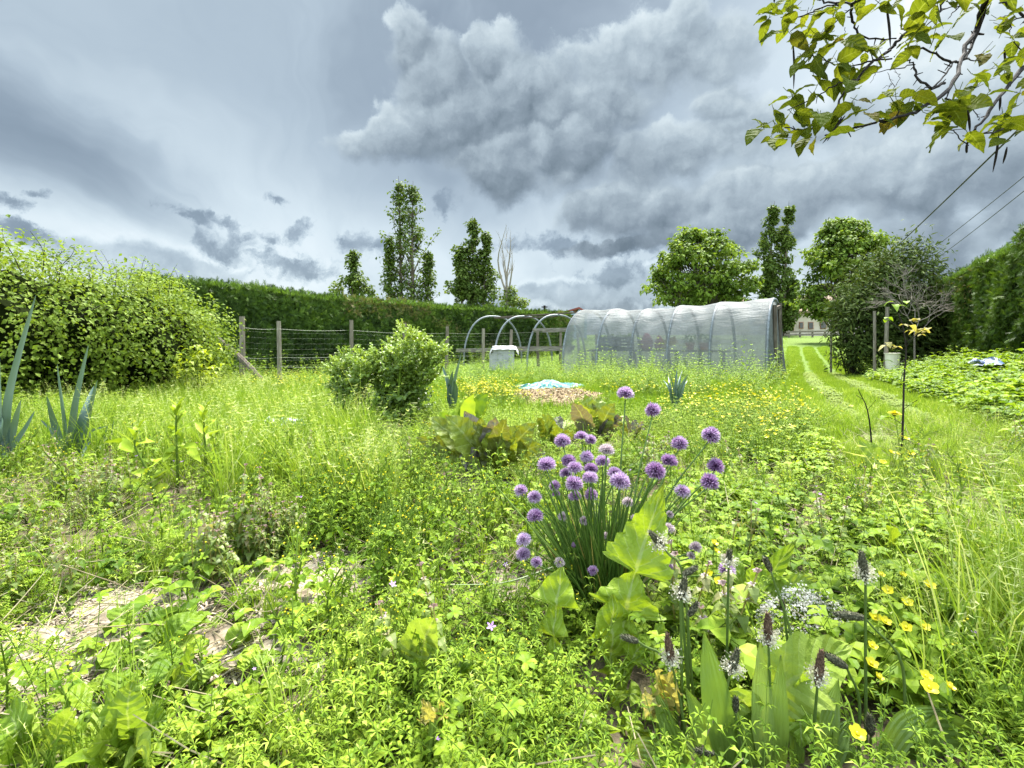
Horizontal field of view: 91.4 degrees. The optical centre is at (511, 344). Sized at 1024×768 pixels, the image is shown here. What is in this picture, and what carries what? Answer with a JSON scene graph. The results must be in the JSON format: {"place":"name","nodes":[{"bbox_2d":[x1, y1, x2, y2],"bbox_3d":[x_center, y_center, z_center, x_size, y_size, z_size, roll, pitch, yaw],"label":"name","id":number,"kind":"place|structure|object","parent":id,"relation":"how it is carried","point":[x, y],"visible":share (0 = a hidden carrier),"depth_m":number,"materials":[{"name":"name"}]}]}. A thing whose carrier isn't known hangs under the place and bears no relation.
{"place":"outdoors","nodes":[
{"label":"outdoors","id":0,"kind":"place"},
{"bbox_2d":[0,335,1023,767],"bbox_3d":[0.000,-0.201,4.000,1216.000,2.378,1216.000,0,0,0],"label":"ground","id":1,"kind":"structure","parent":0,"point":[642,681],"depth_m":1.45,"materials":[{"name":"green plant"}]},
{"bbox_2d":[0,296,35,471],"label":"leek plant","id":2,"kind":"object","parent":1,"relation":"on","point":[8,429],"visible":0.9,"depth_m":2.49,"materials":[{"name":"green plant"}]},
{"bbox_2d":[0,692,78,767],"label":"cabbage seedling","id":3,"kind":"object","parent":1,"relation":"on","point":[13,711],"visible":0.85,"depth_m":0.75,"materials":[{"name":"green plant"}]},
{"bbox_2d":[41,345,113,459],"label":"leek plant","id":4,"kind":"object","parent":1,"relation":"on","point":[73,414],"visible":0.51,"depth_m":2.70,"materials":[{"name":"green plant"}]},
{"bbox_2d":[0,214,248,401],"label":"hazel bush","id":5,"kind":"object","parent":1,"relation":"on","point":[134,334],"visible":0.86,"depth_m":5.75,"materials":[{"name":"green plant"}]},
{"bbox_2d":[87,680,166,767],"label":"cabbage seedling","id":6,"kind":"object","parent":1,"relation":"on","point":[119,720],"visible":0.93,"depth_m":0.72,"materials":[{"name":"green plant"}]},
{"bbox_2d":[101,418,169,503],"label":"willowherb plant","id":7,"kind":"object","parent":1,"relation":"on","point":[124,444],"visible":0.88,"depth_m":2.05,"materials":[{"name":"green plant"}]},
{"bbox_2d":[163,397,200,492],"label":"willowherb plant","id":8,"kind":"object","parent":1,"relation":"on","point":[191,447],"visible":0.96,"depth_m":2.20,"materials":[{"name":"green plant"}]},
{"bbox_2d":[160,642,220,694],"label":"cabbage seedling","id":9,"kind":"object","parent":1,"relation":"on","point":[184,672],"visible":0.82,"depth_m":0.90,"materials":[{"name":"green plant"}]},
{"bbox_2d":[170,343,224,395],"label":"golden shrub","id":10,"kind":"object","parent":1,"relation":"on","point":[197,355],"visible":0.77,"depth_m":6.06,"materials":[{"name":"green plant"}]},
{"bbox_2d":[194,400,218,479],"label":"willowherb plant","id":11,"kind":"object","parent":1,"relation":"on","point":[201,428],"visible":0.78,"depth_m":2.25,"materials":[{"name":"green plant"}]},
{"bbox_2d":[239,316,244,377],"bbox_3d":[-6.092,0.218,11.301,0.125,1.724,0.122,0,0,23],"label":"strainer post","id":12,"kind":"object","parent":1,"relation":"on","point":[242,332],"visible":0.61,"depth_m":11.25,"materials":[{"name":"grey wood"}]},
{"bbox_2d":[219,338,267,384],"bbox_3d":[-5.981,0.347,11.077,1.222,1.146,0.139,0,0,6],"label":"brace pole","id":13,"kind":"object","parent":1,"relation":"on","point":[243,360],"visible":0.48,"depth_m":11.03,"materials":[{"name":"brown wood"}]},
{"bbox_2d":[0,545,540,731],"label":"wood chip mulch","id":14,"kind":"object","parent":1,"relation":"on","point":[231,672],"visible":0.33,"depth_m":1.17,"materials":[{"name":"beige wood"}]},
{"bbox_2d":[129,267,572,376],"bbox_3d":[-3.392,-0.383,19.253,1.597,3.121,18.324,0,0,43],"label":"conifer hedge","id":15,"kind":"object","parent":1,"relation":"on","point":[323,318],"visible":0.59,"depth_m":16.03,"materials":[{"name":"green plant"}]},
{"bbox_2d":[321,344,385,421],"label":"lovage plant","id":16,"kind":"object","parent":1,"relation":"on","point":[351,367],"visible":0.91,"depth_m":4.10,"materials":[{"name":"green plant"}]},
{"bbox_2d":[328,249,378,298],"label":"poplar tree","id":17,"kind":"object","parent":1,"relation":"on","point":[353,281],"visible":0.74,"depth_m":44.77,"materials":[{"name":"green plant"}]},
{"bbox_2d":[234,320,561,378],"bbox_3d":[-1.203,0.224,16.584,0.309,1.790,14.752,0,0,43],"label":"wire fence","id":18,"kind":"object","parent":1,"relation":"on","point":[279,352],"visible":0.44,"depth_m":15.62,"materials":[{"name":"grey metal"}]},
{"bbox_2d":[359,319,453,427],"bbox_3d":[-0.870,0.224,4.031,0.657,0.903,0.719,0,0,-36],"label":"lovage plant","id":19,"kind":"object","parent":1,"relation":"on","point":[390,372],"visible":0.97,"depth_m":3.97,"materials":[{"name":"green plant"}]},
{"bbox_2d":[375,176,441,303],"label":"poplar tree","id":20,"kind":"object","parent":1,"relation":"on","point":[392,270],"visible":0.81,"depth_m":44.66,"materials":[{"name":"green plant"}]},
{"bbox_2d":[417,699,448,767],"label":"dead nettle","id":21,"kind":"object","parent":1,"relation":"on","point":[428,715],"visible":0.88,"depth_m":0.70,"materials":[{"name":"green plant"}]},
{"bbox_2d":[396,617,474,694],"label":"dock plant","id":22,"kind":"object","parent":1,"relation":"on","point":[407,644],"visible":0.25,"depth_m":0.86,"materials":[{"name":"green plant"}]},
{"bbox_2d":[442,355,460,407],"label":"leek plant","id":23,"kind":"object","parent":1,"relation":"on","point":[452,387],"visible":0.83,"depth_m":4.57,"materials":[{"name":"green plant"}]},
{"bbox_2d":[439,393,488,419],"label":"lettuce plant","id":24,"kind":"object","parent":1,"relation":"on","point":[476,406],"visible":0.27,"depth_m":2.98,"materials":[{"name":"green plant"}]},
{"bbox_2d":[443,216,503,305],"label":"poplar tree","id":25,"kind":"object","parent":1,"relation":"on","point":[462,288],"visible":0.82,"depth_m":44.70,"materials":[{"name":"green plant"}]},
{"bbox_2d":[416,411,545,479],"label":"chard plant","id":26,"kind":"object","parent":1,"relation":"on","point":[467,434],"visible":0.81,"depth_m":2.35,"materials":[{"name":"green plant"}]},
{"bbox_2d":[0,482,976,767],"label":"seedling leaves","id":27,"kind":"object","parent":1,"relation":"on","point":[178,622],"visible":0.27,"depth_m":0.94,"materials":[{"name":"green plant"}]},
{"bbox_2d":[489,349,513,370],"bbox_3d":[-0.337,0.470,17.590,0.890,0.825,0.620,0,0,0],"label":"white box","id":28,"kind":"object","parent":1,"relation":"on","point":[494,357],"visible":0.58,"depth_m":17.30,"materials":[{"name":"paint"}]},
{"bbox_2d":[490,346,518,354],"bbox_3d":[-0.272,0.198,17.600,1.000,0.359,0.800,0,0,0],"label":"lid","id":29,"kind":"object","parent":28,"relation":"on","point":[504,348],"visible":1,"depth_m":17.25,"materials":[{"name":"white paint"}]},
{"bbox_2d":[0,382,1023,767],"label":"chickweed mat","id":30,"kind":"object","parent":1,"relation":"on","point":[530,748],"visible":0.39,"depth_m":0.85,"materials":[{"name":"green plant"}]},
{"bbox_2d":[266,416,305,430],"bbox_3d":[-1.629,0.548,3.551,0.353,0.102,0.597,0,0,0],"label":"plastic scrap","id":31,"kind":"object","parent":30,"relation":"on","point":[285,422],"visible":0.1,"depth_m":3.51,"materials":[{"name":"white plastic"}]},
{"bbox_2d":[0,416,1023,767],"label":"groundsel","id":32,"kind":"object","parent":1,"relation":"on","point":[406,550],"visible":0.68,"depth_m":1.47,"materials":[{"name":"green plant"}]},
{"bbox_2d":[0,403,1023,715],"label":"clover leaves","id":33,"kind":"object","parent":1,"relation":"on","point":[852,631],"visible":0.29,"depth_m":1.31,"materials":[{"name":"green plant"}]},
{"bbox_2d":[0,419,1023,697],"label":"dead nettles","id":34,"kind":"object","parent":1,"relation":"on","point":[218,553],"visible":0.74,"depth_m":1.48,"materials":[{"name":"green plant"}]},
{"bbox_2d":[0,447,1023,767],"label":"cranesbill","id":35,"kind":"object","parent":1,"relation":"on","point":[524,657],"visible":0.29,"depth_m":1.01,"materials":[{"name":"green plant"}]},
{"bbox_2d":[0,414,1023,767],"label":"dry stalks","id":36,"kind":"object","parent":1,"relation":"on","point":[216,606],"visible":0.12,"depth_m":1.35,"materials":[{"name":"plant"}]},
{"bbox_2d":[496,225,530,308],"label":"dead tree","id":37,"kind":"object","parent":1,"relation":"on","point":[510,299],"visible":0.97,"depth_m":43.84,"materials":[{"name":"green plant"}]},
{"bbox_2d":[456,312,576,368],"bbox_3d":[0.716,-0.109,18.586,4.971,2.115,2.652,0,0,31],"label":"bare hoop frame","id":38,"kind":"object","parent":1,"relation":"on","point":[538,348],"visible":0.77,"depth_m":18.16,"materials":[{"name":"grey metal"}]},
{"bbox_2d":[125,368,948,459],"bbox_3d":[-0.445,0.657,9.852,32.694,0.659,14.389,0,0,0],"label":"buttercup drift","id":39,"kind":"object","parent":1,"relation":"on","point":[486,389],"visible":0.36,"depth_m":5.39,"materials":[{"name":"yellow plant"}]},
{"bbox_2d":[536,414,574,449],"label":"chard plant","id":40,"kind":"object","parent":1,"relation":"on","point":[548,421],"visible":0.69,"depth_m":2.88,"materials":[{"name":"green plant"}]},
{"bbox_2d":[514,386,605,407],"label":"straw mulch","id":41,"kind":"object","parent":1,"relation":"on","point":[559,395],"visible":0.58,"depth_m":7.42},
{"bbox_2d":[515,380,583,388],"bbox_3d":[0.677,0.719,9.149,1.429,0.169,1.298,0,0,0],"label":"tarpaulin","id":42,"kind":"object","parent":41,"relation":"on","point":[547,384],"visible":0.81,"depth_m":8.80,"materials":[{"name":"white plastic"}]},
{"bbox_2d":[135,336,1005,398],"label":"tall weeds","id":43,"kind":"object","parent":1,"relation":"on","point":[652,373],"visible":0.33,"depth_m":9.69,"materials":[{"name":"green plant"}]},
{"bbox_2d":[567,307,583,317],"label":"open barn","id":44,"kind":"structure","parent":1,"relation":"on","point":[577,309],"depth_m":42.00,"materials":[{"name":"brown metal"}]},
{"bbox_2d":[453,386,735,629],"bbox_3d":[0.182,0.367,1.172,0.625,0.536,0.397,0,0,0],"label":"chive plant","id":45,"kind":"object","parent":1,"relation":"on","point":[588,546],"visible":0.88,"depth_m":1.13,"materials":[{"name":"purple plant"}]},
{"bbox_2d":[567,394,623,440],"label":"chard plant","id":46,"kind":"object","parent":1,"relation":"on","point":[588,409],"visible":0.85,"depth_m":3.19,"materials":[{"name":"green plant"}]},
{"bbox_2d":[531,483,673,752],"bbox_3d":[0.169,0.469,0.873,0.267,0.404,0.213,0,0,0],"label":"sow thistle","id":47,"kind":"object","parent":1,"relation":"on","point":[630,548],"visible":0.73,"depth_m":0.94,"materials":[{"name":"green plant"}]},
{"bbox_2d":[618,415,644,439],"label":"chard plant","id":48,"kind":"object","parent":1,"relation":"on","point":[633,426],"visible":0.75,"depth_m":3.23,"materials":[{"name":"green plant"}]},
{"bbox_2d":[641,667,684,746],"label":"dead nettle","id":49,"kind":"object","parent":1,"relation":"on","point":[670,690],"visible":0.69,"depth_m":0.76,"materials":[{"name":"yellow plant"}]},
{"bbox_2d":[561,298,786,378],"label":"plastic tunnel","id":50,"kind":"structure","parent":1,"relation":"on","point":[690,330],"depth_m":14.35,"materials":[{"name":"clear plastic"}]},
{"bbox_2d":[663,369,687,408],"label":"leek plant","id":51,"kind":"object","parent":1,"relation":"on","point":[678,389],"visible":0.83,"depth_m":4.97,"materials":[{"name":"green plant"}]},
{"bbox_2d":[352,345,1023,567],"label":"mown turf","id":52,"kind":"structure","parent":1,"relation":"on","point":[816,366],"depth_m":5.54,"materials":[{"name":"green plant"}]},
{"bbox_2d":[619,529,765,767],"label":"ribwort plantain","id":53,"kind":"object","parent":1,"relation":"on","point":[714,682],"visible":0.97,"depth_m":0.75,"materials":[{"name":"green plant"}]},
{"bbox_2d":[639,224,766,306],"bbox_3d":[15.175,-4.865,39.917,9.254,9.448,8.676,0,0,20],"label":"chestnut tree","id":54,"kind":"object","parent":1,"relation":"on","point":[716,278],"visible":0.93,"depth_m":37.96,"materials":[{"name":"green plant"}]},
{"bbox_2d":[680,539,750,613],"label":"buttercup plant","id":55,"kind":"object","parent":1,"relation":"on","point":[710,572],"visible":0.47,"depth_m":1.13,"materials":[{"name":"yellow plant"}]},
{"bbox_2d":[733,539,817,624],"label":"dock plant","id":56,"kind":"object","parent":1,"relation":"on","point":[782,557],"visible":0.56,"depth_m":1.11,"materials":[{"name":"green plant"}]},
{"bbox_2d":[751,201,802,335],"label":"poplar tree","id":57,"kind":"object","parent":1,"relation":"on","point":[773,270],"visible":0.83,"depth_m":54.80,"materials":[{"name":"green plant"}]},
{"bbox_2d":[729,631,852,749],"bbox_3d":[0.444,0.559,0.792,0.234,0.212,0.155,0,0,11],"label":"dock plant","id":58,"kind":"object","parent":1,"relation":"on","point":[797,650],"visible":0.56,"depth_m":0.77,"materials":[{"name":"green plant"}]},
{"bbox_2d":[751,555,850,766],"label":"ribwort plantain","id":59,"kind":"object","parent":1,"relation":"on","point":[777,719],"visible":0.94,"depth_m":0.74,"materials":[{"name":"green plant"}]},
{"bbox_2d":[754,580,848,636],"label":"alyssum plant","id":60,"kind":"object","parent":1,"relation":"on","point":[801,604],"visible":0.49,"depth_m":1.06,"materials":[{"name":"white plant"}]},
{"bbox_2d":[786,330,827,337],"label":"rail fence","id":61,"kind":"object","parent":1,"relation":"on","point":[812,334],"visible":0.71,"depth_m":49.87,"materials":[{"name":"grey wood"}]},
{"bbox_2d":[790,296,838,335],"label":"farmhouse","id":62,"kind":"object","parent":1,"relation":"on","point":[804,323],"visible":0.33,"depth_m":58.02,"materials":[{"name":"beige paint"}]},
{"bbox_2d":[799,322,803,328],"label":"window","id":63,"kind":"structure","parent":62,"relation":"in","point":[801,324],"depth_m":57.95,"materials":[{"name":"glass"}]},
{"bbox_2d":[808,322,813,328],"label":"window","id":64,"kind":"structure","parent":62,"relation":"in","point":[810,324],"depth_m":57.90,"materials":[{"name":"glass"}]},
{"bbox_2d":[820,321,826,328],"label":"window","id":65,"kind":"structure","parent":62,"relation":"in","point":[824,325],"depth_m":57.90,"materials":[{"name":"glass"}]},
{"bbox_2d":[830,320,831,372],"bbox_3d":[10.532,0.126,16.504,0.079,1.904,0.072,0,0,0],"label":"garden stake","id":66,"kind":"object","parent":1,"relation":"on","point":[830,354],"visible":0.41,"depth_m":16.48,"materials":[{"name":"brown wood"}]},
{"bbox_2d":[784,216,900,341],"bbox_3d":[23.267,-4.461,34.638,6.652,9.156,7.319,0,0,-18],"label":"chestnut tree","id":67,"kind":"object","parent":1,"relation":"on","point":[843,238],"visible":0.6,"depth_m":34.16,"materials":[{"name":"green plant"}]},
{"bbox_2d":[876,130,1016,265],"bbox_3d":[14.366,-4.913,16.500,0.044,0.194,36.150,0,0,29],"label":"overhead cable","id":68,"kind":"object","parent":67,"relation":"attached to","point":[992,154],"visible":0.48,"depth_m":14.82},
{"bbox_2d":[805,605,920,740],"bbox_3d":[0.515,0.547,0.792,0.362,0.138,0.166,0,0,-40],"label":"buttercup plant","id":69,"kind":"object","parent":1,"relation":"on","point":[858,731],"visible":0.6,"depth_m":0.82,"materials":[{"name":"yellow plant"}]},
{"bbox_2d":[856,389,875,474],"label":"dry weed","id":70,"kind":"object","parent":1,"relation":"on","point":[868,418],"visible":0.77,"depth_m":2.60,"materials":[{"name":"brown plant"}]},
{"bbox_2d":[873,311,875,370],"bbox_3d":[9.134,0.096,12.596,0.073,1.908,0.080,0,0,0],"label":"garden stake","id":71,"kind":"object","parent":1,"relation":"on","point":[874,340],"visible":0.72,"depth_m":12.57,"materials":[{"name":"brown wood"}]},
{"bbox_2d":[857,436,905,477],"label":"dock plant","id":72,"kind":"object","parent":1,"relation":"on","point":[868,449],"visible":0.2,"depth_m":2.55,"materials":[{"name":"green plant"}]},
{"bbox_2d":[845,560,919,667],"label":"buttercup plant","id":73,"kind":"object","parent":1,"relation":"on","point":[871,661],"visible":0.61,"depth_m":0.97,"materials":[{"name":"yellow plant"}]},
{"bbox_2d":[745,0,1023,170],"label":"catalpa tree","id":74,"kind":"object","parent":1,"relation":"on","point":[899,112],"visible":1,"depth_m":1.71,"materials":[{"name":"green plant"}]},
{"bbox_2d":[883,307,888,370],"bbox_3d":[9.210,0.052,12.308,0.134,1.976,0.099,0,0,0],"label":"garden stake","id":75,"kind":"object","parent":1,"relation":"on","point":[886,334],"visible":0.65,"depth_m":12.28,"materials":[{"name":"grey wood"}]},
{"bbox_2d":[815,219,958,375],"bbox_3d":[11.087,-1.153,14.330,4.739,5.140,3.366,0,0,0],"label":"laurel bush","id":76,"kind":"object","parent":1,"relation":"on","point":[855,327],"visible":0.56,"depth_m":14.13,"materials":[{"name":"green plant"}]},
{"bbox_2d":[884,353,900,370],"bbox_3d":[9.281,0.539,12.200,0.340,0.687,0.340,0,0,0],"label":"white bucket","id":77,"kind":"object","parent":1,"relation":"on","point":[893,357],"visible":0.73,"depth_m":12.09,"materials":[{"name":"beige plastic"}]},
{"bbox_2d":[875,436,915,484],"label":"buttercup plant","id":78,"kind":"object","parent":1,"relation":"on","point":[891,451],"visible":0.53,"depth_m":2.28,"materials":[{"name":"yellow plant"}]},
{"bbox_2d":[881,525,923,562],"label":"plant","id":79,"kind":"object","parent":1,"relation":"on","point":[896,532],"visible":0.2,"depth_m":1.38,"materials":[{"name":"green plant"}]},
{"bbox_2d":[863,260,955,365],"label":"bare shrub","id":80,"kind":"object","parent":1,"relation":"on","point":[914,341],"visible":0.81,"depth_m":13.01,"materials":[{"name":"brown plant"}]},
{"bbox_2d":[823,549,1000,765],"bbox_3d":[0.607,0.490,0.754,0.328,0.377,0.053,0,0,-6],"label":"ribwort plantain","id":81,"kind":"object","parent":1,"relation":"on","point":[899,734],"visible":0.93,"depth_m":0.74,"materials":[{"name":"green plant"}]},
{"bbox_2d":[803,372,1022,531],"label":"rut clover","id":82,"kind":"object","parent":1,"relation":"on","point":[818,384],"visible":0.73,"depth_m":6.70,"materials":[{"name":"green plant"}]},
{"bbox_2d":[876,579,976,693],"bbox_3d":[0.687,0.528,0.835,0.153,0.175,0.477,0,0,43],"label":"buttercup plant","id":83,"kind":"object","parent":1,"relation":"on","point":[928,685],"visible":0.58,"depth_m":0.84,"materials":[{"name":"yellow plant"}]},
{"bbox_2d":[861,342,1023,433],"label":"strawberry bed","id":84,"kind":"object","parent":1,"relation":"on","point":[962,383],"visible":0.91,"depth_m":6.61,"materials":[{"name":"green plant"}]},
{"bbox_2d":[968,356,1004,364],"bbox_3d":[7.164,0.237,7.561,0.404,0.135,1.248,0,0,41],"label":"ground cover sheet","id":85,"kind":"object","parent":84,"relation":"on","point":[988,360],"visible":0.91,"depth_m":7.41,"materials":[{"name":"white plastic"}]},
{"bbox_2d":[905,221,1023,357],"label":"conifer hedge","id":86,"kind":"object","parent":1,"relation":"on","point":[986,298],"visible":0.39,"depth_m":10.18,"materials":[{"name":"green plant"}]},
{"bbox_2d":[0,0,1023,310],"label":"sky","id":87,"kind":"structure","parent":0,"point":[267,141],"materials":[{"name":"grey"}]},
{"bbox_2d":[826,396,1016,536],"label":"path","id":88,"kind":"structure","parent":0,"point":[912,483],"depth_m":2.36,"materials":[{"name":"green plant"}]},
{"bbox_2d":[887,410,920,477],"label":"dandelion","id":89,"kind":"object","parent":88,"relation":"on","point":[894,413],"visible":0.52,"depth_m":2.55,"materials":[{"name":"yellow plant"}]},
{"bbox_2d":[878,301,931,453],"bbox_3d":[2.222,0.205,2.831,0.238,0.913,0.414,0,0,39],"label":"young sapling","id":90,"kind":"object","parent":88,"relation":"on","point":[913,327],"visible":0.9,"depth_m":2.84,"materials":[{"name":"green plant"}]},
{"bbox_2d":[873,395,1023,479],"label":"path","id":91,"kind":"structure","parent":0,"point":[966,444],"depth_m":3.08,"materials":[{"name":"green plant"}]},
{"bbox_2d":[931,191,1023,262],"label":"overhead cable","id":92,"kind":"object","parent":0,"point":[986,220],"visible":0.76,"depth_m":18.08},
{"bbox_2d":[934,176,1023,247],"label":"overhead cable","id":93,"kind":"object","parent":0,"point":[985,207],"visible":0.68,"depth_m":18.13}
]}

